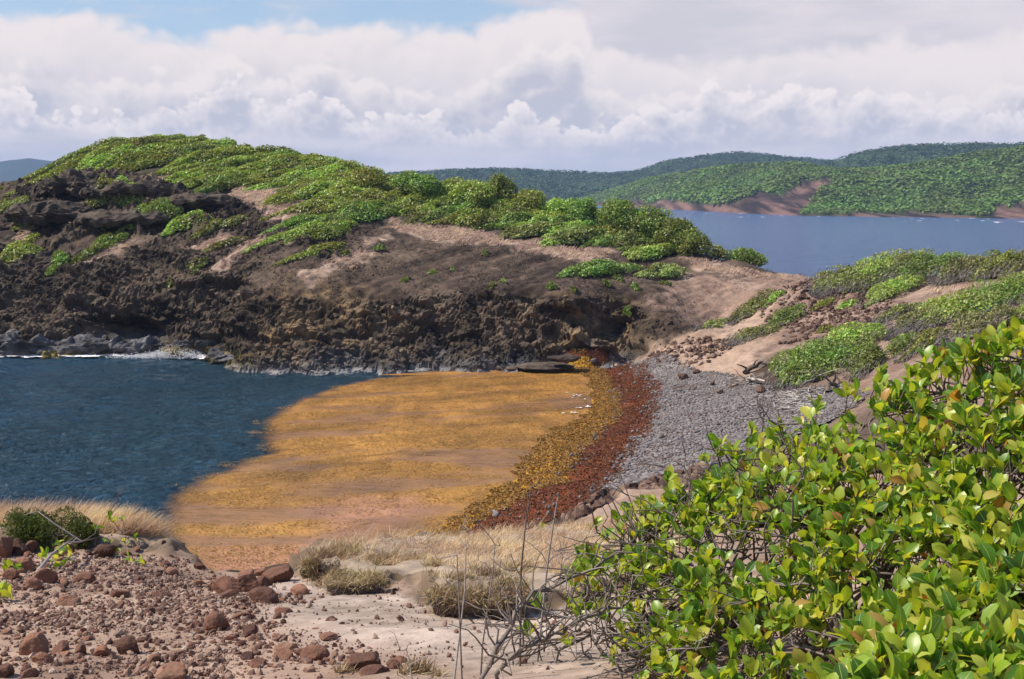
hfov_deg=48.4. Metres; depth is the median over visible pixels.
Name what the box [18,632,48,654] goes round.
rock
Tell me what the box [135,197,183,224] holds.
shrub
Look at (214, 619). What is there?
rock
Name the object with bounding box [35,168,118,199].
rock outcrop
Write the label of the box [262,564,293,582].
rock
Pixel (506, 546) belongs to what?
dry grass
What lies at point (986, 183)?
hill
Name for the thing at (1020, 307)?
shrub
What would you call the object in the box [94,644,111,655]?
rock
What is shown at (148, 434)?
sea
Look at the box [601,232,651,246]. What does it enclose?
shrub
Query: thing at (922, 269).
shrub
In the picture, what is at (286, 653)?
rock
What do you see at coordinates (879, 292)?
shrub
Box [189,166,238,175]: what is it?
shrub
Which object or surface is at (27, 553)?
stone
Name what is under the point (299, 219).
shrub
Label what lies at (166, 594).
stone
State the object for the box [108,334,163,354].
shore rock
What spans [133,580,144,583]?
rock
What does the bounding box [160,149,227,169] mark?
shrub
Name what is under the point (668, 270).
shrub
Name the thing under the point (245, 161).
shrub
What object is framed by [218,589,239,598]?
rock
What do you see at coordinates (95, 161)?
shrub
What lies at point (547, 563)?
dead stem
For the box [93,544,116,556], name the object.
rock
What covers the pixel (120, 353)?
foam
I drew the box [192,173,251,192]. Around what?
shrub
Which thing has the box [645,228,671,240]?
shrub
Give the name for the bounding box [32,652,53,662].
rock
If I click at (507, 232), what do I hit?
shrub
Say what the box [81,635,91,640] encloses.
stone
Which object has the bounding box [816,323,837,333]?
shrub
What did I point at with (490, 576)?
grass tuft
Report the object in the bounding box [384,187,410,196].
shrub
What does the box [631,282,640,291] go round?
grass tuft
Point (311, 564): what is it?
grass tuft
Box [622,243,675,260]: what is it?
shrub
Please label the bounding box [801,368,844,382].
driftwood
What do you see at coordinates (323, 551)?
grass tuft
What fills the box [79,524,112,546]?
seedling
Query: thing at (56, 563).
seedling
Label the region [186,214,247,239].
shrub
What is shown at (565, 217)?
shrub
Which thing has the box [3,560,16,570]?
rock
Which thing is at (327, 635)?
rock
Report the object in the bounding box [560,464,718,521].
rubble
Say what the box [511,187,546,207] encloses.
shrub
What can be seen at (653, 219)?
tree
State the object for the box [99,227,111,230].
shrub
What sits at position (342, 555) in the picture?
grass tuft
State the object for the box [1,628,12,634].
stone
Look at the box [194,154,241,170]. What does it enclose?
shrub
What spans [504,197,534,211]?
shrub
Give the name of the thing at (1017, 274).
shrub
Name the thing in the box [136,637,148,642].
rock
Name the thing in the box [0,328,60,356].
shore rock
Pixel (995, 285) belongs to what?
shrub
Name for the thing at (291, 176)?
shrub
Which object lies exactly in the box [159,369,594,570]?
sargassum mat
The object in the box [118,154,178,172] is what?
shrub
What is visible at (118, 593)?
rock
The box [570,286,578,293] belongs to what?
grass tuft
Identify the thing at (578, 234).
shrub
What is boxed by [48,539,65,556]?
seedling
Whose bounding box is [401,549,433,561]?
grass tuft
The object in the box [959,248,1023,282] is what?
shrub
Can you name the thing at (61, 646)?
rock
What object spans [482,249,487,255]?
grass tuft
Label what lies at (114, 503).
dead stem
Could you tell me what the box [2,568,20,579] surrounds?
rock
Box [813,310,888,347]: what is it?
shrub
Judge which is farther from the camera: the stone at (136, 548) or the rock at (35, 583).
the stone at (136, 548)
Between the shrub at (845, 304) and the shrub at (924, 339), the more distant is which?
the shrub at (845, 304)
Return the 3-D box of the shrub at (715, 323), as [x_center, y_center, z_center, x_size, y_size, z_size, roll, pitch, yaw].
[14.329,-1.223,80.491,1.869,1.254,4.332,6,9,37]
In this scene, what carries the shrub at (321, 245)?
on the headland
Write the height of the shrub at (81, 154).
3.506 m
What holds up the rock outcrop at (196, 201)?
on the headland
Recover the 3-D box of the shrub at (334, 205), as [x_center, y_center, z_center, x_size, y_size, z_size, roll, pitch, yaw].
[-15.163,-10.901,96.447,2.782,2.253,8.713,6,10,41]
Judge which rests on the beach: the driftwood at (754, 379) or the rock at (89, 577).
the driftwood at (754, 379)
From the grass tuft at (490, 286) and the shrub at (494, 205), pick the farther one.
the shrub at (494, 205)
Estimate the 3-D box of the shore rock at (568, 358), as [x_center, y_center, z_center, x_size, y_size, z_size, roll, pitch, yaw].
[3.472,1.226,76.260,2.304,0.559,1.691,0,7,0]
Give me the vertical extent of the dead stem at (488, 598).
0.734 m
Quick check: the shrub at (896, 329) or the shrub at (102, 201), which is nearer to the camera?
the shrub at (896, 329)
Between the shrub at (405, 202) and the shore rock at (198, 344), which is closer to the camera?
the shore rock at (198, 344)
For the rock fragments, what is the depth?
81.38 m
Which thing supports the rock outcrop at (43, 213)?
on the headland
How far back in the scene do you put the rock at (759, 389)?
60.10 m
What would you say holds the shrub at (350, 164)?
on the headland
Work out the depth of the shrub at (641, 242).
96.65 m
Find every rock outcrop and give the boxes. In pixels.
[0,180,14,185]
[3,200,102,226]
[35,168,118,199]
[75,208,172,228]
[79,178,186,200]
[160,192,238,210]
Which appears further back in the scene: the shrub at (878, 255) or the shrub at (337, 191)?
the shrub at (337, 191)
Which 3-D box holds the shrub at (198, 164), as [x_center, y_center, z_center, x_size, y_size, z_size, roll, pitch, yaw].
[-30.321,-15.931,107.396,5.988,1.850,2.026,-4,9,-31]
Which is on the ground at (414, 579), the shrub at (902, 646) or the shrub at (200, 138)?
the shrub at (902, 646)
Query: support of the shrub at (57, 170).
on the headland
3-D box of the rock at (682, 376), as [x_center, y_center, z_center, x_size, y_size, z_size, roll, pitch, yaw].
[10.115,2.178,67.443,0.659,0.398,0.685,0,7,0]
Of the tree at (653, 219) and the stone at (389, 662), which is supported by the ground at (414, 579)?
the stone at (389, 662)
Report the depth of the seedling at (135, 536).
9.56 m
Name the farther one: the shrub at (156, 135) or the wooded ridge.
the wooded ridge
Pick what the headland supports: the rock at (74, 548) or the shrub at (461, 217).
the shrub at (461, 217)
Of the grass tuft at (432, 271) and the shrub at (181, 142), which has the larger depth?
the shrub at (181, 142)
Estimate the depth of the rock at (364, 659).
4.88 m
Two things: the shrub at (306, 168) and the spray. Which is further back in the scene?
the shrub at (306, 168)
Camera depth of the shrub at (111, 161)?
109.12 m
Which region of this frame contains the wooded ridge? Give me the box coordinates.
[825,141,1023,167]
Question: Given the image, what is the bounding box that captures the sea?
[0,206,1023,539]
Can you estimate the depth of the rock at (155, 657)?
5.18 m
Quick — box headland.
[0,160,1023,572]
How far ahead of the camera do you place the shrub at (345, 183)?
103.44 m
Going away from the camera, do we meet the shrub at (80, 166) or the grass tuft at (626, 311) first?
the grass tuft at (626, 311)
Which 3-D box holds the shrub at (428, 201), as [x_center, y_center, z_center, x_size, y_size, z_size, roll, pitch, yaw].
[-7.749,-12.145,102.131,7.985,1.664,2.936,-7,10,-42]
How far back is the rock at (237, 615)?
6.66 m
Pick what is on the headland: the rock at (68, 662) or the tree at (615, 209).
the tree at (615, 209)
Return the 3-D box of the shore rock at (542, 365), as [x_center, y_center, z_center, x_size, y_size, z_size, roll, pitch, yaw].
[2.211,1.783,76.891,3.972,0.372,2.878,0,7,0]
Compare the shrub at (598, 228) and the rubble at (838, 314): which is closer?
the rubble at (838, 314)
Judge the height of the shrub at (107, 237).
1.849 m
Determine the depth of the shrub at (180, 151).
111.21 m
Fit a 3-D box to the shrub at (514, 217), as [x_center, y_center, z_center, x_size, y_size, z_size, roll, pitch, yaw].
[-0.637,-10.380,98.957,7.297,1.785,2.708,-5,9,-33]
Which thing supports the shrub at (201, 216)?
on the headland
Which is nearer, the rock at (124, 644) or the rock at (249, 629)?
the rock at (124, 644)
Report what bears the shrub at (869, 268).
on the headland
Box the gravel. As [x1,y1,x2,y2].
[0,528,722,678]
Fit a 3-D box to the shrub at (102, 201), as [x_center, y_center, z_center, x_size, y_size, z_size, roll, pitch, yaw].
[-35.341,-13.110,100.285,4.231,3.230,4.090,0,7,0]
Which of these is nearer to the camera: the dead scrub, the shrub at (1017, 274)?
the shrub at (1017, 274)
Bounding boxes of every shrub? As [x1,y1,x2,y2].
[0,164,62,190]
[0,195,29,213]
[0,239,34,262]
[0,505,99,550]
[3,154,88,196]
[11,221,33,230]
[23,231,40,244]
[25,245,43,255]
[27,149,88,180]
[44,249,70,275]
[62,144,92,160]
[62,152,91,168]
[67,241,109,264]
[74,135,170,167]
[74,155,103,169]
[77,145,112,165]
[78,143,133,169]
[84,172,130,207]
[87,136,126,151]
[89,232,129,248]
[94,143,168,170]
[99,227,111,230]
[106,151,153,169]
[111,175,144,206]
[115,223,135,232]
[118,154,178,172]
[122,137,138,141]
[128,144,184,161]
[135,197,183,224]
[140,142,163,149]
[148,164,187,175]
[149,134,177,138]
[156,138,202,146]
[157,209,203,236]
[157,270,179,307]
[158,152,207,170]
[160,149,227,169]
[161,161,218,178]
[165,135,209,141]
[165,167,209,183]
[166,141,224,160]
[175,173,221,188]
[181,213,212,229]
[185,256,209,273]
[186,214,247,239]
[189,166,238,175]
[190,169,253,185]
[191,139,234,145]
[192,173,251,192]
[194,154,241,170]
[194,157,259,173]
[201,236,248,252]
[205,154,271,166]
[212,171,285,192]
[215,145,256,156]
[233,155,288,174]
[238,148,271,155]
[241,216,357,253]
[242,169,329,192]
[244,151,285,158]
[245,144,296,153]
[245,161,304,174]
[246,168,291,179]
[256,153,303,167]
[258,198,350,220]
[260,192,297,205]
[260,210,335,233]
[263,149,302,155]
[269,178,339,196]
[274,241,345,266]
[280,176,343,188]
[281,223,351,244]
[284,165,316,175]
[285,155,314,162]
[286,156,342,167]
[287,166,352,182]
[288,180,337,201]
[290,160,333,171]
[292,194,349,205]
[294,200,387,227]
[297,153,323,156]
[304,212,358,231]
[305,206,348,217]
[312,186,369,200]
[316,197,369,212]
[319,179,382,191]
[323,172,351,179]
[328,163,351,172]
[332,159,368,169]
[336,207,397,222]
[346,187,411,205]
[370,186,391,191]
[370,199,399,209]
[380,174,396,185]
[380,184,396,189]
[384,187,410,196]
[391,203,435,215]
[392,193,435,210]
[396,203,440,216]
[400,195,450,208]
[401,210,439,224]
[418,190,461,198]
[422,205,460,222]
[423,207,496,226]
[425,194,463,212]
[447,200,482,217]
[449,315,1023,678]
[455,213,504,227]
[462,194,497,210]
[470,210,533,229]
[482,198,510,210]
[490,201,533,219]
[498,220,536,238]
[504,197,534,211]
[510,210,573,229]
[510,220,564,238]
[525,208,540,213]
[534,238,561,247]
[540,220,587,237]
[543,213,576,222]
[547,224,601,244]
[555,257,643,277]
[572,215,601,228]
[579,234,616,247]
[584,224,621,242]
[588,218,604,227]
[589,225,604,235]
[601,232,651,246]
[613,228,639,245]
[617,235,663,250]
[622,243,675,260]
[633,262,690,277]
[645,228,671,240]
[691,312,732,331]
[720,301,810,345]
[723,280,790,326]
[756,290,785,312]
[758,321,862,391]
[765,303,808,327]
[798,591,1023,678]
[805,264,882,298]
[808,297,834,311]
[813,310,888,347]
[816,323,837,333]
[830,252,911,293]
[835,299,858,309]
[839,322,919,380]
[853,273,925,308]
[858,247,951,286]
[871,293,928,323]
[874,274,996,340]
[887,250,980,285]
[889,327,950,363]
[901,276,1007,332]
[926,253,1021,286]
[933,297,1023,347]
[953,273,1023,319]
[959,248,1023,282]
[975,249,1002,256]
[985,298,1023,325]
[990,271,1023,305]
[992,248,1023,280]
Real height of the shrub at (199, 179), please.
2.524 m
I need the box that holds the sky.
[0,0,1023,172]
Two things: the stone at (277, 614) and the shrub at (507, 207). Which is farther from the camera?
the shrub at (507, 207)
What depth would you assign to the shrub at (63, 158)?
110.67 m
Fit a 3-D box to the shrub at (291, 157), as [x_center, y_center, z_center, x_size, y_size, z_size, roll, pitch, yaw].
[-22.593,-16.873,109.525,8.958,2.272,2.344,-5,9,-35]
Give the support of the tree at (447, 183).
on the headland
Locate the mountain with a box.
[0,158,52,182]
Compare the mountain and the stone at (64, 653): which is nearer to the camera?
the stone at (64, 653)
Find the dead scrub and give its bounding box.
[0,167,991,343]
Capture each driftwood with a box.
[718,373,765,387]
[722,368,775,384]
[737,360,767,374]
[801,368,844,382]
[818,370,840,392]
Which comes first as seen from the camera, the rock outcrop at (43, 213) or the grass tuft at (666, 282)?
the grass tuft at (666, 282)
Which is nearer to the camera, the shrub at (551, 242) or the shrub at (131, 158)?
the shrub at (551, 242)
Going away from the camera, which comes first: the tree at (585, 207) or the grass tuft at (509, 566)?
the grass tuft at (509, 566)
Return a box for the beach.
[598,350,870,491]
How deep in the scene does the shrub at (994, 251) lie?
79.67 m
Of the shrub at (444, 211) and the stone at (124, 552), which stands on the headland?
the shrub at (444, 211)
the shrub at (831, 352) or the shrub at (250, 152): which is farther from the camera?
the shrub at (250, 152)
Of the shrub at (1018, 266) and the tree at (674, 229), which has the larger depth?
the tree at (674, 229)
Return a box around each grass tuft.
[295,552,340,579]
[302,535,362,558]
[320,564,389,594]
[322,539,390,559]
[328,658,358,675]
[339,248,350,254]
[355,545,408,565]
[373,243,386,250]
[395,650,450,677]
[399,275,411,281]
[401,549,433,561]
[421,563,478,578]
[421,566,532,621]
[422,555,446,566]
[426,269,437,274]
[466,561,511,575]
[478,572,516,578]
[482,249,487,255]
[486,281,495,288]
[499,554,542,572]
[545,281,557,289]
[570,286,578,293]
[601,279,611,286]
[612,274,623,281]
[622,305,631,316]
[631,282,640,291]
[658,280,671,285]
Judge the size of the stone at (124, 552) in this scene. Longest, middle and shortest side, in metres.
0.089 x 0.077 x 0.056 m
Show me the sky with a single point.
(607, 86)
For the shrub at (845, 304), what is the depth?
76.38 m
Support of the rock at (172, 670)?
on the ground at (414, 579)
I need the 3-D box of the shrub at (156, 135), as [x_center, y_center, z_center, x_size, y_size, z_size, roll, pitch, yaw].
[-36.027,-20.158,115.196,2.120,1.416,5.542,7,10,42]
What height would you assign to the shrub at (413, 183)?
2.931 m
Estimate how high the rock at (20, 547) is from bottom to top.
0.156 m
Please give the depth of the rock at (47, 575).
7.91 m
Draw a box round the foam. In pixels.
[0,351,205,358]
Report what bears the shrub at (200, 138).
on the headland
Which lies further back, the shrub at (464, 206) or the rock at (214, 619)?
the shrub at (464, 206)
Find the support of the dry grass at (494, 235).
on the headland
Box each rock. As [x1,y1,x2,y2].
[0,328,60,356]
[0,536,12,557]
[0,663,14,677]
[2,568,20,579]
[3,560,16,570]
[12,538,27,555]
[15,557,34,570]
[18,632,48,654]
[21,668,39,677]
[24,577,41,590]
[26,540,37,551]
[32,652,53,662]
[33,568,58,583]
[51,334,112,354]
[51,641,69,654]
[56,594,80,605]
[58,544,80,551]
[61,659,73,664]
[73,572,95,583]
[75,643,85,653]
[88,629,98,632]
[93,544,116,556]
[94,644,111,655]
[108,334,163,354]
[110,589,129,597]
[115,635,139,654]
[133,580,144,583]
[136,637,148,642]
[148,654,160,662]
[155,662,185,678]
[160,560,170,566]
[166,566,178,574]
[172,337,215,354]
[193,620,202,626]
[194,562,205,569]
[203,611,229,630]
[204,347,236,363]
[211,576,240,592]
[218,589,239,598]
[224,635,237,640]
[233,612,255,618]
[237,569,259,591]
[240,651,254,659]
[242,624,257,635]
[248,586,278,603]
[249,657,266,667]
[254,568,266,575]
[257,576,272,586]
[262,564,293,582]
[273,642,295,650]
[274,607,293,612]
[274,647,294,659]
[290,584,309,594]
[294,648,302,654]
[300,645,329,660]
[319,632,337,639]
[344,652,380,669]
[359,664,389,675]
[393,655,407,662]
[495,365,520,370]
[515,362,573,369]
[547,354,580,362]
[590,358,597,363]
[677,373,687,379]
[692,369,699,373]
[755,385,764,392]
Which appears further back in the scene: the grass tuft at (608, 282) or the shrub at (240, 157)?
the shrub at (240, 157)
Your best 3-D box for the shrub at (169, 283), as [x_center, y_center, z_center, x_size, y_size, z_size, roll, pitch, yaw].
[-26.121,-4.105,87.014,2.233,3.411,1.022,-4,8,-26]
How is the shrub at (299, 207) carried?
on the headland
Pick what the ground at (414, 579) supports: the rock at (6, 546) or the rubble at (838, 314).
the rock at (6, 546)
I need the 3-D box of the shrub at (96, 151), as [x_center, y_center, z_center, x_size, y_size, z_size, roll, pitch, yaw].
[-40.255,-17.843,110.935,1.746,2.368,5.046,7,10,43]
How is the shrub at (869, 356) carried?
on the headland
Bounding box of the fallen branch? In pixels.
[25,511,106,573]
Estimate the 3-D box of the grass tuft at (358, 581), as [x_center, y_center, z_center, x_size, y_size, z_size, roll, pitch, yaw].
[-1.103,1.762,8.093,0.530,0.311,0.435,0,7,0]
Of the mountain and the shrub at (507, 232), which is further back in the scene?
the mountain
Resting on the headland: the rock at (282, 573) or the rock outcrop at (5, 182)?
the rock outcrop at (5, 182)
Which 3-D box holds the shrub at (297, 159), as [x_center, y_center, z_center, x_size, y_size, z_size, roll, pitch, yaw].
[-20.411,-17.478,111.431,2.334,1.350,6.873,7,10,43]
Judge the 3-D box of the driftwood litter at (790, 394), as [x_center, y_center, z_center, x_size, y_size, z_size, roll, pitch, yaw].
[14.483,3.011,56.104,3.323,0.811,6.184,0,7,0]
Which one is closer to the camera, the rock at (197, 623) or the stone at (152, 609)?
the rock at (197, 623)
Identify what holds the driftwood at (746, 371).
on the headland
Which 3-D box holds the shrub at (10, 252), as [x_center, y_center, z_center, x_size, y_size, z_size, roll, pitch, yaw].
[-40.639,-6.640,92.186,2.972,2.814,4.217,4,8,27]
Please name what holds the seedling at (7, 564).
on the ground at (414, 579)
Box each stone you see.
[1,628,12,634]
[24,551,34,556]
[59,580,69,587]
[60,577,68,582]
[60,650,69,656]
[78,658,86,661]
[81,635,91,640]
[122,550,131,555]
[134,545,139,551]
[141,661,150,668]
[144,607,155,612]
[159,592,171,596]
[159,602,169,606]
[177,649,186,654]
[193,579,204,585]
[196,635,204,639]
[235,640,246,644]
[238,598,248,602]
[247,635,255,640]
[273,611,281,618]
[386,659,399,666]
[388,662,399,668]
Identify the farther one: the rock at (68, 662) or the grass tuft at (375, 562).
the grass tuft at (375, 562)
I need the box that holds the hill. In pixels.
[572,144,1023,218]
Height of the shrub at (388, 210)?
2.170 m
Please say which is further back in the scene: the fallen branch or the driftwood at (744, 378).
the driftwood at (744, 378)
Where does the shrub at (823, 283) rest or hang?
on the headland
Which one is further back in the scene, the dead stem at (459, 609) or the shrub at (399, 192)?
the shrub at (399, 192)
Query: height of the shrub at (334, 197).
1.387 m
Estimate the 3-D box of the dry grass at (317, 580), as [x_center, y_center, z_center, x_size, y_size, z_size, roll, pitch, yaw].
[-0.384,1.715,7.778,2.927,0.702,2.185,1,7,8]
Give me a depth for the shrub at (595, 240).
95.35 m
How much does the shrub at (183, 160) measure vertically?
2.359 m
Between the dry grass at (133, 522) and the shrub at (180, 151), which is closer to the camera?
the dry grass at (133, 522)
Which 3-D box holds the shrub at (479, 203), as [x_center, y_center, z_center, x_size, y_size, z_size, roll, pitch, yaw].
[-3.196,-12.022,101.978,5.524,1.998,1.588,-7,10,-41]
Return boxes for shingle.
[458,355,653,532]
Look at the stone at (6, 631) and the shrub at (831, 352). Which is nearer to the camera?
the stone at (6, 631)
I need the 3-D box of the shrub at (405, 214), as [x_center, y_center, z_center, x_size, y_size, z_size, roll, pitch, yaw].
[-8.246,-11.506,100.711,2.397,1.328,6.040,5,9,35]
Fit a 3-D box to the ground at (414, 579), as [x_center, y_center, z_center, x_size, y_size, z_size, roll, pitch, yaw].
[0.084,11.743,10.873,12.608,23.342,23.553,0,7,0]
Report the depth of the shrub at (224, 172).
105.10 m
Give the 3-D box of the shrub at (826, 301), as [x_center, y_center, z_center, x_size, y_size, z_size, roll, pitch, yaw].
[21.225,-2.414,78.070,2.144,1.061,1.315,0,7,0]
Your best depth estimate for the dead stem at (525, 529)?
4.78 m
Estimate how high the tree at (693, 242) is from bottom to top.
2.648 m
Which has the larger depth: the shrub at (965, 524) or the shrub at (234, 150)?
the shrub at (234, 150)
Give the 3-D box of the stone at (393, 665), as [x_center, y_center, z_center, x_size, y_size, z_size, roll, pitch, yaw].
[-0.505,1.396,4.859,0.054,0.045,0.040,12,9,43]
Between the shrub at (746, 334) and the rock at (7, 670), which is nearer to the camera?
the rock at (7, 670)
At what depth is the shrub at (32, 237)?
94.56 m
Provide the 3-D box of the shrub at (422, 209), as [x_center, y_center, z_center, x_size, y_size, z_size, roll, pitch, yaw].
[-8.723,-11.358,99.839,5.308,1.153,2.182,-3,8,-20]
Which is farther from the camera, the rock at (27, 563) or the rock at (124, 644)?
the rock at (27, 563)
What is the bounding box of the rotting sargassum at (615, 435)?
[434,346,662,536]
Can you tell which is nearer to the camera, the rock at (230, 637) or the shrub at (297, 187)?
the rock at (230, 637)
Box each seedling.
[0,580,12,602]
[1,558,26,573]
[38,542,78,560]
[40,546,72,569]
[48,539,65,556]
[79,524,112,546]
[107,510,124,534]
[121,533,137,546]
[124,550,145,565]
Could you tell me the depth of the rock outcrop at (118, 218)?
94.30 m
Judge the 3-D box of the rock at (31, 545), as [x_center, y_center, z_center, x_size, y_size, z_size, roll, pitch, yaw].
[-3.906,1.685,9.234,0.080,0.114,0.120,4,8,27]
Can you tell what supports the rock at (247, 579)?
on the ground at (414, 579)
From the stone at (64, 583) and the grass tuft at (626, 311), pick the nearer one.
the stone at (64, 583)
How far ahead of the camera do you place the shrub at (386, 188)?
104.77 m
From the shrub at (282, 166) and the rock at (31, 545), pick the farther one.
the shrub at (282, 166)
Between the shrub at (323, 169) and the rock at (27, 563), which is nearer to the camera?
the rock at (27, 563)
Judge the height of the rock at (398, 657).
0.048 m
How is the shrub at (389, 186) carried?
on the headland
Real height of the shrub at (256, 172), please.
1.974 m
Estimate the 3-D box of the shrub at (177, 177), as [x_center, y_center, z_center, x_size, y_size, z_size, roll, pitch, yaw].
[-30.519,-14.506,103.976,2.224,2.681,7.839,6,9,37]
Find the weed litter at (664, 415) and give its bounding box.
[599,330,708,478]
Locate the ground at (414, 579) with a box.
[0,461,1023,678]
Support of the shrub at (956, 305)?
on the headland
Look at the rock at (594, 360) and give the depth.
77.82 m
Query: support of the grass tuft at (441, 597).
on the ground at (414, 579)
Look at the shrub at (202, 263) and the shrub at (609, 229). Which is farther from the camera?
the shrub at (609, 229)
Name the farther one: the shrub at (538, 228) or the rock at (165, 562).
the shrub at (538, 228)
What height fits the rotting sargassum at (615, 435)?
1.334 m
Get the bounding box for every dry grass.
[0,495,187,538]
[12,174,1000,294]
[287,503,687,574]
[295,561,654,613]
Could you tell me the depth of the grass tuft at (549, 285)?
81.99 m
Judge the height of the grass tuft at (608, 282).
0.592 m
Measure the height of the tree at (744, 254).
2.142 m
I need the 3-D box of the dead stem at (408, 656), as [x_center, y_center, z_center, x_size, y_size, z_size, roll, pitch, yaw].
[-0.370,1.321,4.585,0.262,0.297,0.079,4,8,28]
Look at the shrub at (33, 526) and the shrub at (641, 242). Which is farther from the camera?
the shrub at (641, 242)
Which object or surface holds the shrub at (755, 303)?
on the headland
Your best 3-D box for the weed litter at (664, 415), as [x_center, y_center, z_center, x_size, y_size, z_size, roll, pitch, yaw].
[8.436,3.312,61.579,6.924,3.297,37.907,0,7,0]
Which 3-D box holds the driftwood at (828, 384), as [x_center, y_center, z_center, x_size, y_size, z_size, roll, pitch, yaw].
[16.178,2.305,58.053,1.036,1.438,2.092,6,10,41]
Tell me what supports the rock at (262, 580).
on the ground at (414, 579)
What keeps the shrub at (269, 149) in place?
on the headland
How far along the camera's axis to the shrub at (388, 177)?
108.20 m
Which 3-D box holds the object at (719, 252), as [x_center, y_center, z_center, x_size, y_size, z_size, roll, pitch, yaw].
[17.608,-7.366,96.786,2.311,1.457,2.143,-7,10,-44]
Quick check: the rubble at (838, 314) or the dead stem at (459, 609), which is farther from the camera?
the rubble at (838, 314)
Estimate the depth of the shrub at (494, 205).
102.73 m
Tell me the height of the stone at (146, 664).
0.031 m
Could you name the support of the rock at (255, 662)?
on the ground at (414, 579)
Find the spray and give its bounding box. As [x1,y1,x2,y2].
[90,344,206,359]
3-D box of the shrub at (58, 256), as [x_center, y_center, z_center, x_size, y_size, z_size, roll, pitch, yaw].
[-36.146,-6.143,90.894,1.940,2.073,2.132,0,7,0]
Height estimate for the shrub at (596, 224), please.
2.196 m
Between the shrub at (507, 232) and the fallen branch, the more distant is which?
the shrub at (507, 232)
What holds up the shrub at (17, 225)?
on the headland
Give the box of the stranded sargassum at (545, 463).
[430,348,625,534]
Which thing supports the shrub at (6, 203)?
on the headland
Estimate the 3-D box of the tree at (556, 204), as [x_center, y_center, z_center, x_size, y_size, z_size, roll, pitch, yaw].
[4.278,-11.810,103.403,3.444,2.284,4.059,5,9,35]
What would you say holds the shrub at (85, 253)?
on the headland
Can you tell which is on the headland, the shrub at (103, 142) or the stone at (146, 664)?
the shrub at (103, 142)
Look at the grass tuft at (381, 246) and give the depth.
89.47 m
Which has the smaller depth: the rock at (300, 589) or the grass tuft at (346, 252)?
the rock at (300, 589)
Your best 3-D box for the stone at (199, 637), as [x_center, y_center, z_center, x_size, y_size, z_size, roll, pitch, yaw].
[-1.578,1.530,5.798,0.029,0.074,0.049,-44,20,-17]
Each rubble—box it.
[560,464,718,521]
[625,335,733,365]
[759,278,916,344]
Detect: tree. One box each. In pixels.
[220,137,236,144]
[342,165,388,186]
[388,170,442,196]
[439,177,463,193]
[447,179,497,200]
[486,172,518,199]
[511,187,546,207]
[538,197,575,213]
[561,197,598,221]
[594,197,642,229]
[614,208,653,231]
[620,203,673,234]
[648,217,699,247]
[674,227,714,255]
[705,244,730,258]
[725,247,767,266]
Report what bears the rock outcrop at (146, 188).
on the headland
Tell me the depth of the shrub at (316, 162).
109.18 m
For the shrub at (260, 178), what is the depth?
104.18 m
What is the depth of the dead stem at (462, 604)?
4.60 m
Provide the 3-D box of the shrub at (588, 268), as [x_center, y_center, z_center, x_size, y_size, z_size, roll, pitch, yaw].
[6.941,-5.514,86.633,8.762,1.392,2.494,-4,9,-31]
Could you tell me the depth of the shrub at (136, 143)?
112.26 m
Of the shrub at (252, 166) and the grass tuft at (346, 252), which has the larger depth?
the shrub at (252, 166)
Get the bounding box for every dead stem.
[102,484,127,529]
[388,630,441,678]
[406,525,462,678]
[453,510,470,678]
[470,517,500,674]
[519,479,565,661]
[519,490,539,665]
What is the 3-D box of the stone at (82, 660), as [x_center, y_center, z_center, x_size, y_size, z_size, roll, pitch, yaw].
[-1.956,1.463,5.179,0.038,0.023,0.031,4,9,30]
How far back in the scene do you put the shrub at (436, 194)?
104.49 m
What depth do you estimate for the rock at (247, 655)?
5.26 m
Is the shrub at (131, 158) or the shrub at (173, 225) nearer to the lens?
the shrub at (173, 225)
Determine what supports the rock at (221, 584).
on the ground at (414, 579)
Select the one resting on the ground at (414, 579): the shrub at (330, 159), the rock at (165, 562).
the rock at (165, 562)
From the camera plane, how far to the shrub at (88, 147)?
112.65 m
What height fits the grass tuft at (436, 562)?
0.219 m
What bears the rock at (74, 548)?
on the ground at (414, 579)
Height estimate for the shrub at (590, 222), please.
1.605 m
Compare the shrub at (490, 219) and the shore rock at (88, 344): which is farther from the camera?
the shrub at (490, 219)
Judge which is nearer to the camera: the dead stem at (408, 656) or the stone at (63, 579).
the dead stem at (408, 656)
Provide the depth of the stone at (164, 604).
7.07 m
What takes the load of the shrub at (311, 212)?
on the headland
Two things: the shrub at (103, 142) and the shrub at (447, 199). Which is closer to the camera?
the shrub at (447, 199)
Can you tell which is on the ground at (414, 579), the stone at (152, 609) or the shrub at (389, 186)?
the stone at (152, 609)
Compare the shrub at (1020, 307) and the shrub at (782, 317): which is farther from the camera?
the shrub at (782, 317)
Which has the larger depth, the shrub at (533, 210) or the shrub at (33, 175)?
the shrub at (33, 175)
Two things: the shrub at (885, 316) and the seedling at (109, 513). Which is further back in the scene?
the shrub at (885, 316)
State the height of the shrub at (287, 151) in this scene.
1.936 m
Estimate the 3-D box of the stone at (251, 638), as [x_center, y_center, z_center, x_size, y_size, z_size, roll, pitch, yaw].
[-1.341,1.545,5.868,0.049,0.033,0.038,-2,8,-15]
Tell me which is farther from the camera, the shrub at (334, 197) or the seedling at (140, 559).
the shrub at (334, 197)
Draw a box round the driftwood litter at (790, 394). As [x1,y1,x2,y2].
[767,385,827,411]
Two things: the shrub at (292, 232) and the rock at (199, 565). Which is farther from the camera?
the shrub at (292, 232)
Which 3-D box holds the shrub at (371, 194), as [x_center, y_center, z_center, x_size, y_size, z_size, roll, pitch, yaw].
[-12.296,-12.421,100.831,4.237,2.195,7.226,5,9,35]
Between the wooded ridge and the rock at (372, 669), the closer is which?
the rock at (372, 669)
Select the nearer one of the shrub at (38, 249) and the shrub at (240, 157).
the shrub at (38, 249)

